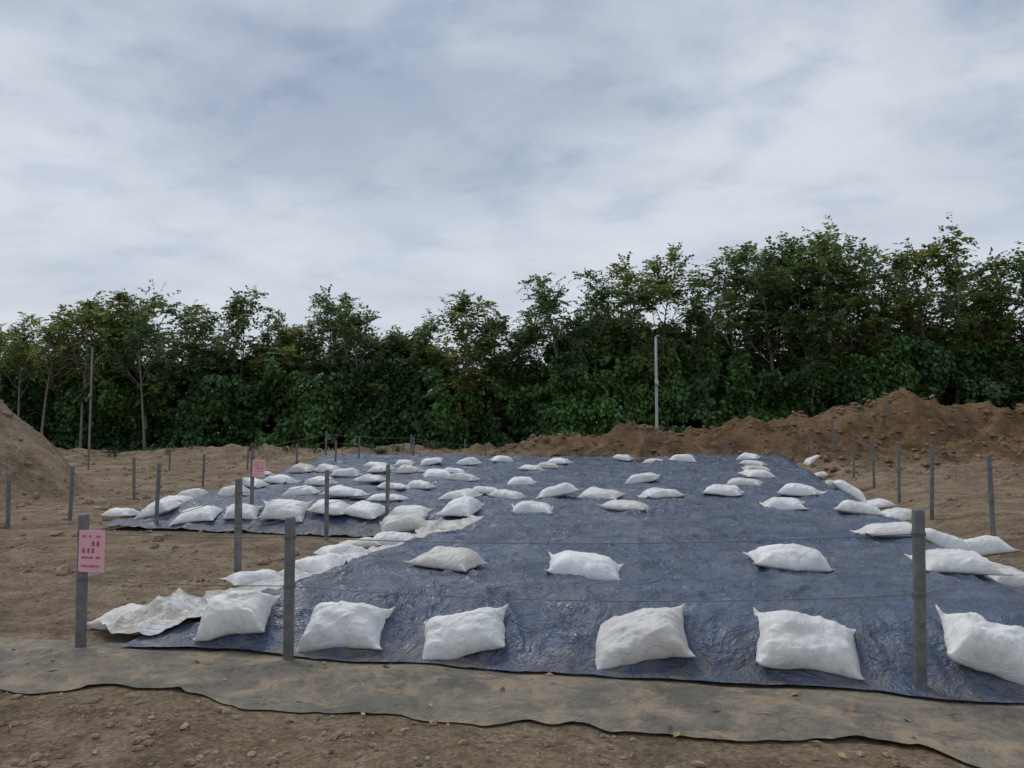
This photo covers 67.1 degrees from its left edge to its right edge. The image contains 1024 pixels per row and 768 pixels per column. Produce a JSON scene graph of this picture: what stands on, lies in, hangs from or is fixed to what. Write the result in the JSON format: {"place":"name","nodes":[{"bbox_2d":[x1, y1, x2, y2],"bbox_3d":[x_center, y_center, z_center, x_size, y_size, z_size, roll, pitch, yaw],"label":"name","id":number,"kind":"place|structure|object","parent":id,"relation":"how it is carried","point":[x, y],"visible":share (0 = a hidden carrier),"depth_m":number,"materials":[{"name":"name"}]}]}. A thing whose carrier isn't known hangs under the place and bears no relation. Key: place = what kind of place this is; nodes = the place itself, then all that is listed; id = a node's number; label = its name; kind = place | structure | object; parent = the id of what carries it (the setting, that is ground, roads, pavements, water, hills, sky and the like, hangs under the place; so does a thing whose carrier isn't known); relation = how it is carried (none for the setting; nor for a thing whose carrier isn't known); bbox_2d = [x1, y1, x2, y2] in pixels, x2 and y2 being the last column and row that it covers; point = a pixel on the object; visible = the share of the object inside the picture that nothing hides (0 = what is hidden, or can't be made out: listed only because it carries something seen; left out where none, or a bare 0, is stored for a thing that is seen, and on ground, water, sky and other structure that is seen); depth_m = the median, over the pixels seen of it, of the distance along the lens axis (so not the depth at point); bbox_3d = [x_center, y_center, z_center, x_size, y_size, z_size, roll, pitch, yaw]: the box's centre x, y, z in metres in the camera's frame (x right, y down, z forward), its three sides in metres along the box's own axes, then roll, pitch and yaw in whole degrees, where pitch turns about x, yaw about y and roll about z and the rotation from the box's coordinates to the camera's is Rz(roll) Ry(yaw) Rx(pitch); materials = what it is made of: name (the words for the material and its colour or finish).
{"place":"outdoors","nodes":[
{"label":"outdoors","id":0,"kind":"place"},
{"bbox_2d":[0,388,1023,767],"bbox_3d":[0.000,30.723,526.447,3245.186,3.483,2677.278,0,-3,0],"label":"ground","id":1,"kind":"structure","parent":0,"point":[226,734],"depth_m":8.89,"materials":[{"name":"soil"}]},
{"bbox_2d":[0,311,59,417],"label":"tree","id":2,"kind":"object","parent":1,"relation":"on","point":[19,335],"visible":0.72,"depth_m":42.36,"materials":[{"name":"green plant"}]},
{"bbox_2d":[0,323,67,403],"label":"tree","id":3,"kind":"object","parent":1,"relation":"on","point":[12,376],"visible":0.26,"depth_m":44.34,"materials":[{"name":"green plant"}]},
{"bbox_2d":[0,303,97,434],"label":"tree","id":4,"kind":"object","parent":1,"relation":"on","point":[46,335],"visible":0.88,"depth_m":41.50,"materials":[{"name":"green plant"}]},
{"bbox_2d":[16,322,95,435],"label":"tree","id":5,"kind":"object","parent":1,"relation":"on","point":[49,400],"visible":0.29,"depth_m":43.72,"materials":[{"name":"green plant"}]},
{"bbox_2d":[39,301,124,447],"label":"tree","id":6,"kind":"object","parent":1,"relation":"on","point":[90,315],"visible":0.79,"depth_m":41.27,"materials":[{"name":"green plant"}]},
{"bbox_2d":[75,514,89,647],"bbox_3d":[-3.125,1.589,5.610,0.086,1.281,0.086,-1,-4,0],"label":"fence post","id":7,"kind":"object","parent":1,"relation":"on","point":[81,605],"visible":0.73,"depth_m":5.59,"materials":[{"name":"wood"}]},
{"bbox_2d":[78,530,104,572],"bbox_3d":[-3.035,1.207,5.577,0.190,0.300,0.011,2,-1,3],"label":"notice sign","id":8,"kind":"object","parent":7,"relation":"attached to","point":[91,555],"visible":1,"depth_m":5.58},
{"bbox_2d":[87,534,283,585],"bbox_3d":[-2.330,1.245,5.492,1.603,0.361,0.006,-1,-3,10],"label":"fence wire","id":9,"kind":"object","parent":7,"relation":"attached to","point":[189,584],"visible":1,"depth_m":5.48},
{"bbox_2d":[37,290,134,438],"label":"tree","id":10,"kind":"object","parent":1,"relation":"on","point":[88,304],"visible":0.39,"depth_m":43.03,"materials":[{"name":"green plant"}]},
{"bbox_2d":[86,346,93,448],"bbox_3d":[-21.000,0.998,38.308,0.160,5.756,0.601,0,-3,0],"label":"lamp pole","id":11,"kind":"object","parent":1,"relation":"on","point":[90,410],"visible":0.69,"depth_m":38.46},
{"bbox_2d":[100,508,139,517],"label":"sandbag","id":12,"kind":"object","parent":1,"relation":"on","point":[121,512],"visible":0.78,"depth_m":13.72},
{"bbox_2d":[75,279,167,436],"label":"tree","id":13,"kind":"object","parent":1,"relation":"on","point":[129,384],"visible":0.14,"depth_m":43.66,"materials":[{"name":"green plant"}]},
{"bbox_2d":[77,291,182,447],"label":"tree","id":14,"kind":"object","parent":1,"relation":"on","point":[123,312],"visible":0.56,"depth_m":42.44,"materials":[{"name":"green plant"}]},
{"bbox_2d":[93,311,171,450],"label":"tree","id":15,"kind":"object","parent":1,"relation":"on","point":[137,344],"visible":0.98,"depth_m":40.89,"materials":[{"name":"green plant"}]},
{"bbox_2d":[87,603,182,634],"bbox_3d":[-3.019,1.876,6.202,0.731,0.197,0.485,-2,-4,17],"label":"sandbag","id":16,"kind":"object","parent":1,"relation":"on","point":[113,613],"visible":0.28,"depth_m":6.14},
{"bbox_2d":[154,463,161,522],"bbox_3d":[-5.642,1.871,12.292,0.074,1.231,0.074,1,-3,0],"label":"fence post","id":17,"kind":"object","parent":1,"relation":"on","point":[157,490],"visible":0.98,"depth_m":12.28,"materials":[{"name":"wood"}]},
{"bbox_2d":[141,282,239,444],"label":"tree","id":18,"kind":"object","parent":1,"relation":"on","point":[192,349],"visible":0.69,"depth_m":43.03,"materials":[{"name":"green plant"}]},
{"bbox_2d":[188,285,276,439],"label":"tree","id":19,"kind":"object","parent":1,"relation":"on","point":[234,312],"visible":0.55,"depth_m":44.44,"materials":[{"name":"green plant"}]},
{"bbox_2d":[234,478,242,572],"bbox_3d":[-2.801,1.647,7.901,0.087,1.361,0.086,0,-2,0],"label":"fence post","id":20,"kind":"object","parent":1,"relation":"on","point":[238,492],"visible":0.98,"depth_m":7.88,"materials":[{"name":"wood"}]},
{"bbox_2d":[232,307,321,438],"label":"tree","id":21,"kind":"object","parent":1,"relation":"on","point":[279,329],"visible":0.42,"depth_m":44.06,"materials":[{"name":"green plant"}]},
{"bbox_2d":[283,516,295,659],"bbox_3d":[-1.540,1.566,5.334,0.086,1.291,0.086,0,-3,0],"label":"fence post","id":22,"kind":"object","parent":1,"relation":"on","point":[289,584],"visible":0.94,"depth_m":5.31,"materials":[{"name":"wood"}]},
{"bbox_2d":[295,534,912,601],"bbox_3d":[0.465,1.174,5.035,4.063,0.485,0.006,-1,-3,9],"label":"fence wire","id":23,"kind":"object","parent":22,"relation":"attached to","point":[609,543],"visible":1,"depth_m":5.00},
{"bbox_2d":[241,316,350,417],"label":"tree","id":24,"kind":"object","parent":1,"relation":"on","point":[311,345],"visible":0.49,"depth_m":42.88,"materials":[{"name":"green plant"}]},
{"bbox_2d":[277,553,348,572],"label":"sandbag","id":25,"kind":"object","parent":1,"relation":"on","point":[316,563],"visible":0.48,"depth_m":8.32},
{"bbox_2d":[276,284,374,449],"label":"tree","id":26,"kind":"object","parent":1,"relation":"on","point":[328,304],"visible":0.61,"depth_m":42.36,"materials":[{"name":"green plant"}]},
{"bbox_2d":[324,470,329,539],"bbox_3d":[-2.630,1.865,10.958,0.075,1.291,0.074,0,-3,0],"label":"fence post","id":27,"kind":"object","parent":1,"relation":"on","point":[326,518],"visible":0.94,"depth_m":10.95,"materials":[{"name":"wood"}]},
{"bbox_2d":[313,543,354,554],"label":"sandbag","id":28,"kind":"object","parent":1,"relation":"on","point":[339,548],"visible":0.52,"depth_m":9.39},
{"bbox_2d":[302,292,395,443],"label":"tree","id":29,"kind":"object","parent":1,"relation":"on","point":[363,341],"visible":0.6,"depth_m":42.29,"materials":[{"name":"green plant"}]},
{"bbox_2d":[98,452,660,536],"bbox_3d":[-2.588,2.409,20.322,14.184,0.770,17.621,-1,-3,11],"label":"blue tarpaulin","id":30,"kind":"object","parent":1,"relation":"on","point":[500,475],"visible":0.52,"depth_m":16.01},
{"bbox_2d":[132,499,182,519],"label":"sandbag","id":31,"kind":"object","parent":30,"relation":"on","point":[167,505],"visible":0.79,"depth_m":12.55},
{"bbox_2d":[168,505,222,524],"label":"sandbag","id":32,"kind":"object","parent":30,"relation":"on","point":[207,513],"visible":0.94,"depth_m":12.16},
{"bbox_2d":[222,503,263,518],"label":"sandbag","id":33,"kind":"object","parent":30,"relation":"on","point":[250,511],"visible":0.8,"depth_m":12.17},
{"bbox_2d":[263,474,301,483],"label":"sandbag","id":34,"kind":"object","parent":30,"relation":"on","point":[280,479],"visible":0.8,"depth_m":17.25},
{"bbox_2d":[258,499,313,521],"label":"sandbag","id":35,"kind":"object","parent":30,"relation":"on","point":[281,509],"visible":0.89,"depth_m":12.06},
{"bbox_2d":[281,485,320,495],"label":"sandbag","id":36,"kind":"object","parent":30,"relation":"on","point":[304,490],"visible":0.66,"depth_m":14.12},
{"bbox_2d":[305,499,350,514],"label":"sandbag","id":37,"kind":"object","parent":30,"relation":"on","point":[337,508],"visible":0.82,"depth_m":12.13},
{"bbox_2d":[318,485,369,497],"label":"sandbag","id":38,"kind":"object","parent":30,"relation":"on","point":[341,491],"visible":0.95,"depth_m":13.72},
{"bbox_2d":[344,500,389,518],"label":"sandbag","id":39,"kind":"object","parent":30,"relation":"on","point":[363,509],"visible":1,"depth_m":12.05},
{"bbox_2d":[380,513,427,531],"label":"sandbag","id":40,"kind":"object","parent":30,"relation":"on","point":[404,522],"visible":0.92,"depth_m":11.44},
{"bbox_2d":[384,505,433,516],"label":"sandbag","id":41,"kind":"object","parent":30,"relation":"on","point":[422,511],"visible":0.68,"depth_m":11.87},
{"bbox_2d":[434,496,484,516],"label":"sandbag","id":42,"kind":"object","parent":30,"relation":"on","point":[466,506],"visible":1,"depth_m":11.78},
{"bbox_2d":[436,488,483,499],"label":"sandbag","id":43,"kind":"object","parent":30,"relation":"on","point":[452,495],"visible":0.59,"depth_m":13.40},
{"bbox_2d":[486,489,526,498],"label":"sandbag","id":44,"kind":"object","parent":30,"relation":"on","point":[501,493],"visible":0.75,"depth_m":13.98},
{"bbox_2d":[344,325,424,438],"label":"tree","id":45,"kind":"object","parent":1,"relation":"on","point":[388,347],"visible":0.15,"depth_m":43.31,"materials":[{"name":"green plant"}]},
{"bbox_2d":[102,424,721,457],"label":"weeds","id":46,"kind":"object","parent":1,"relation":"on","point":[396,449],"visible":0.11,"depth_m":33.35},
{"bbox_2d":[381,309,457,433],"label":"tree","id":47,"kind":"object","parent":1,"relation":"on","point":[426,330],"visible":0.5,"depth_m":42.66,"materials":[{"name":"green plant"}]},
{"bbox_2d":[410,289,513,447],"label":"tree","id":48,"kind":"object","parent":1,"relation":"on","point":[460,310],"visible":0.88,"depth_m":40.99,"materials":[{"name":"green plant"}]},
{"bbox_2d":[416,603,508,659],"bbox_3d":[-0.369,1.717,5.383,0.692,0.201,0.459,-11,28,6],"label":"sandbag","id":49,"kind":"object","parent":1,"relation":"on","point":[455,636],"visible":0.98,"depth_m":5.28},
{"bbox_2d":[449,309,535,432],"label":"tree","id":50,"kind":"object","parent":1,"relation":"on","point":[499,363],"visible":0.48,"depth_m":42.31,"materials":[{"name":"green plant"}]},
{"bbox_2d":[0,544,1021,767],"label":"dirt clods","id":51,"kind":"object","parent":1,"relation":"on","point":[147,740],"visible":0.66,"depth_m":3.97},
{"bbox_2d":[0,312,1023,452],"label":"vine thicket","id":52,"kind":"object","parent":1,"relation":"on","point":[761,392],"visible":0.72,"depth_m":40.50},
{"bbox_2d":[0,637,1023,767],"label":"ground sheet","id":53,"kind":"object","parent":1,"relation":"on","point":[981,734],"visible":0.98,"depth_m":4.57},
{"bbox_2d":[121,454,1023,702],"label":"blue tarpaulin","id":54,"kind":"object","parent":53,"relation":"on","point":[722,637],"visible":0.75,"depth_m":5.99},
{"bbox_2d":[191,590,282,641],"bbox_3d":[-2.087,1.690,5.728,0.645,0.236,0.441,-7,26,10],"label":"sandbag","id":55,"kind":"object","parent":54,"relation":"on","point":[239,612],"visible":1,"depth_m":5.61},
{"bbox_2d":[92,515,483,634],"bbox_3d":[-1.830,1.917,8.721,1.310,0.278,6.310,-1,-4,19],"label":"plastic sheet","id":56,"kind":"object","parent":54,"relation":"on","point":[158,614],"visible":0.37,"depth_m":6.45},
{"bbox_2d":[218,569,280,584],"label":"sandbag","id":57,"kind":"object","parent":56,"relation":"on","point":[242,578],"visible":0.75,"depth_m":7.55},
{"bbox_2d":[296,601,394,651],"bbox_3d":[-1.187,1.726,5.512,0.653,0.212,0.438,-1,33,10],"label":"sandbag","id":58,"kind":"object","parent":54,"relation":"on","point":[346,625],"visible":1,"depth_m":5.44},
{"bbox_2d":[373,531,408,546],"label":"sandbag","id":59,"kind":"object","parent":54,"relation":"on","point":[394,536],"visible":0.44,"depth_m":10.31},
{"bbox_2d":[403,546,488,571],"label":"sandbag","id":60,"kind":"object","parent":54,"relation":"on","point":[460,559],"visible":1,"depth_m":6.92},
{"bbox_2d":[510,500,553,513],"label":"sandbag","id":61,"kind":"object","parent":54,"relation":"on","point":[532,506],"visible":0.71,"depth_m":10.73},
{"bbox_2d":[536,482,582,498],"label":"sandbag","id":62,"kind":"object","parent":54,"relation":"on","point":[562,489],"visible":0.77,"depth_m":12.74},
{"bbox_2d":[545,550,623,579],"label":"sandbag","id":63,"kind":"object","parent":54,"relation":"on","point":[594,566],"visible":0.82,"depth_m":6.71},
{"bbox_2d":[577,486,625,499],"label":"sandbag","id":64,"kind":"object","parent":54,"relation":"on","point":[595,492],"visible":0.74,"depth_m":12.93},
{"bbox_2d":[598,499,648,510],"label":"sandbag","id":65,"kind":"object","parent":54,"relation":"on","point":[618,505],"visible":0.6,"depth_m":10.90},
{"bbox_2d":[625,472,659,483],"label":"sandbag","id":66,"kind":"object","parent":54,"relation":"on","point":[643,478],"visible":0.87,"depth_m":15.86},
{"bbox_2d":[592,603,696,674],"bbox_3d":[0.845,1.679,5.202,0.717,0.212,0.529,-10,26,7],"label":"sandbag","id":67,"kind":"object","parent":54,"relation":"on","point":[640,635],"visible":0.97,"depth_m":5.09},
{"bbox_2d":[637,487,685,498],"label":"sandbag","id":68,"kind":"object","parent":54,"relation":"on","point":[654,492],"visible":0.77,"depth_m":12.72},
{"bbox_2d":[702,484,744,496],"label":"sandbag","id":69,"kind":"object","parent":54,"relation":"on","point":[726,490],"visible":1,"depth_m":12.61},
{"bbox_2d":[759,497,808,510],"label":"sandbag","id":70,"kind":"object","parent":54,"relation":"on","point":[785,503],"visible":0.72,"depth_m":11.20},
{"bbox_2d":[743,543,834,572],"bbox_3d":[2.448,1.526,6.859,0.735,0.225,0.472,4,0,13],"label":"sandbag","id":71,"kind":"object","parent":54,"relation":"on","point":[792,557],"visible":0.94,"depth_m":6.71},
{"bbox_2d":[776,483,827,495],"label":"sandbag","id":72,"kind":"object","parent":54,"relation":"on","point":[794,489],"visible":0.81,"depth_m":12.66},
{"bbox_2d":[753,608,864,679],"bbox_3d":[1.901,1.656,4.966,0.678,0.219,0.503,8,28,15],"label":"sandbag","id":73,"kind":"object","parent":54,"relation":"on","point":[787,639],"visible":1,"depth_m":4.89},
{"bbox_2d":[831,480,866,502],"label":"sandbag","id":74,"kind":"object","parent":54,"relation":"on","point":[846,487],"visible":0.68,"depth_m":13.89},
{"bbox_2d":[833,500,886,515],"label":"sandbag","id":75,"kind":"object","parent":54,"relation":"on","point":[853,507],"visible":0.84,"depth_m":10.56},
{"bbox_2d":[850,521,911,536],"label":"sandbag","id":76,"kind":"object","parent":54,"relation":"on","point":[888,528],"visible":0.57,"depth_m":8.41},
{"bbox_2d":[925,528,966,549],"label":"sandbag","id":77,"kind":"object","parent":54,"relation":"on","point":[944,540],"visible":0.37,"depth_m":8.19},
{"bbox_2d":[904,548,1012,575],"bbox_3d":[3.808,1.526,6.650,0.695,0.178,0.497,2,2,3],"label":"sandbag","id":78,"kind":"object","parent":54,"relation":"on","point":[955,561],"visible":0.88,"depth_m":6.53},
{"bbox_2d":[935,605,1023,684],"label":"sandbag","id":79,"kind":"object","parent":54,"relation":"on","point":[976,641],"visible":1,"depth_m":4.71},
{"bbox_2d":[0,387,1023,580],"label":"dirt clods","id":80,"kind":"object","parent":1,"relation":"on","point":[64,569],"visible":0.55,"depth_m":17.66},
{"bbox_2d":[1,640,1023,767],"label":"leaf litter","id":81,"kind":"object","parent":1,"relation":"on","point":[502,689],"visible":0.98,"depth_m":4.26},
{"bbox_2d":[489,330,545,376],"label":"tree","id":82,"kind":"object","parent":1,"relation":"on","point":[527,354],"visible":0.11,"depth_m":44.52,"materials":[{"name":"green plant"}]},
{"bbox_2d":[475,302,565,412],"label":"tree","id":83,"kind":"object","parent":1,"relation":"on","point":[542,344],"visible":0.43,"depth_m":42.78,"materials":[{"name":"green plant"}]},
{"bbox_2d":[498,272,605,429],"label":"tree","id":84,"kind":"object","parent":1,"relation":"on","point":[549,304],"visible":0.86,"depth_m":41.10,"materials":[{"name":"green plant"}]},
{"bbox_2d":[552,268,643,433],"bbox_3d":[4.619,-1.539,40.554,4.823,8.991,4.990,-1,-3,12],"label":"tree","id":85,"kind":"object","parent":1,"relation":"on","point":[596,301],"visible":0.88,"depth_m":39.88,"materials":[{"name":"green plant"}]},
{"bbox_2d":[576,251,682,420],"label":"tree","id":86,"kind":"object","parent":1,"relation":"on","point":[627,278],"visible":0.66,"depth_m":40.44,"materials":[{"name":"green plant"}]},
{"bbox_2d":[589,242,724,430],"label":"tree","id":87,"kind":"object","parent":1,"relation":"on","point":[670,293],"visible":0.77,"depth_m":40.35,"materials":[{"name":"green plant"}]},
{"bbox_2d":[655,335,658,426],"bbox_3d":[6.400,0.324,34.040,0.160,4.909,0.601,0,-3,0],"label":"lamp pole","id":88,"kind":"object","parent":1,"relation":"on","point":[656,395],"visible":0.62,"depth_m":34.18,"materials":[{"name":"metal"}]},
{"bbox_2d":[658,297,738,425],"bbox_3d":[10.190,-0.909,40.371,4.083,7.643,3.644,3,-4,-40],"label":"tree","id":89,"kind":"object","parent":1,"relation":"on","point":[713,367],"visible":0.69,"depth_m":39.92,"materials":[{"name":"green plant"}]},
{"bbox_2d":[670,246,798,367],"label":"tree","id":90,"kind":"object","parent":1,"relation":"on","point":[736,287],"visible":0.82,"depth_m":40.48,"materials":[{"name":"green plant"}]},
{"bbox_2d":[488,392,1023,479],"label":"dirt clods","id":91,"kind":"object","parent":1,"relation":"on","point":[889,460],"visible":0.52,"depth_m":28.52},
{"bbox_2d":[708,236,841,409],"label":"tree","id":92,"kind":"object","parent":1,"relation":"on","point":[753,277],"visible":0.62,"depth_m":40.26,"materials":[{"name":"green plant"}]},
{"bbox_2d":[722,231,835,368],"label":"tree","id":93,"kind":"object","parent":1,"relation":"on","point":[790,247],"visible":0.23,"depth_m":41.42,"materials":[{"name":"green plant"}]},
{"bbox_2d":[732,242,827,372],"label":"tree","id":94,"kind":"object","parent":1,"relation":"on","point":[782,341],"visible":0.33,"depth_m":41.06,"materials":[{"name":"green plant"}]},
{"bbox_2d":[756,215,878,412],"bbox_3d":[15.887,-3.315,39.728,5.854,11.784,6.883,-2,-4,27],"label":"tree","id":95,"kind":"object","parent":1,"relation":"on","point":[822,260],"visible":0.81,"depth_m":39.10,"materials":[{"name":"green plant"}]},
{"bbox_2d":[749,226,901,395],"bbox_3d":[16.390,-2.764,41.026,6.981,10.823,6.255,1,-4,-20],"label":"tree","id":96,"kind":"object","parent":1,"relation":"on","point":[810,291],"visible":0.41,"depth_m":39.76,"materials":[{"name":"green plant"}]},
{"bbox_2d":[785,252,913,405],"bbox_3d":[17.368,-2.145,40.010,6.050,9.481,5.174,0,-3,-8],"label":"tree","id":97,"kind":"object","parent":1,"relation":"on","point":[870,326],"visible":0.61,"depth_m":39.30,"materials":[{"name":"green plant"}]},
{"bbox_2d":[826,238,945,384],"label":"tree","id":98,"kind":"object","parent":1,"relation":"on","point":[897,264],"visible":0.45,"depth_m":40.31,"materials":[{"name":"green plant"}]},
{"bbox_2d":[881,507,911,521],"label":"sandbag","id":99,"kind":"object","parent":1,"relation":"on","point":[903,514],"visible":0.46,"depth_m":13.15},
{"bbox_2d":[911,508,926,690],"bbox_3d":[2.476,1.454,4.692,0.086,1.381,0.086,1,-3,0],"label":"fence post","id":100,"kind":"object","parent":1,"relation":"on","point":[918,533],"visible":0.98,"depth_m":4.67,"materials":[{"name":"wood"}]},
{"bbox_2d":[879,238,969,394],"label":"tree","id":101,"kind":"object","parent":1,"relation":"on","point":[918,274],"visible":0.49,"depth_m":41.26,"materials":[{"name":"green plant"}]},
{"bbox_2d":[930,445,934,519],"bbox_3d":[6.953,1.778,12.791,0.111,1.531,0.073,-2,-4,29],"label":"fence post","id":102,"kind":"object","parent":1,"relation":"on","point":[931,483],"visible":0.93,"depth_m":12.77,"materials":[{"name":"wood"}]},
{"bbox_2d":[911,212,1023,403],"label":"tree","id":103,"kind":"object","parent":1,"relation":"on","point":[953,273],"visible":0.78,"depth_m":39.48,"materials":[{"name":"green plant"}]},
{"bbox_2d":[935,258,1023,398],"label":"tree","id":104,"kind":"object","parent":1,"relation":"on","point":[1005,376],"visible":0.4,"depth_m":39.51,"materials":[{"name":"green plant"}]},
{"bbox_2d":[986,455,995,535],"bbox_3d":[6.210,1.677,9.996,0.074,1.521,0.074,-1,-3,0],"label":"fence post","id":105,"kind":"object","parent":1,"relation":"on","point":[989,468],"visible":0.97,"depth_m":9.99,"materials":[{"name":"wood"}]},
{"bbox_2d":[963,535,1019,555],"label":"sandbag","id":106,"kind":"object","parent":1,"relation":"on","point":[986,545],"visible":0.51,"depth_m":9.62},
{"bbox_2d":[977,241,1023,339],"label":"tree","id":107,"kind":"object","parent":1,"relation":"on","point":[1019,274],"visible":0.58,"depth_m":40.11,"materials":[{"name":"green plant"}]},
{"bbox_2d":[988,568,1023,585],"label":"sandbag","id":108,"kind":"object","parent":1,"relation":"on","point":[1016,578],"visible":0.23,"depth_m":7.61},
{"bbox_2d":[0,0,1023,422],"label":"sky","id":109,"kind":"structure","parent":0,"point":[398,156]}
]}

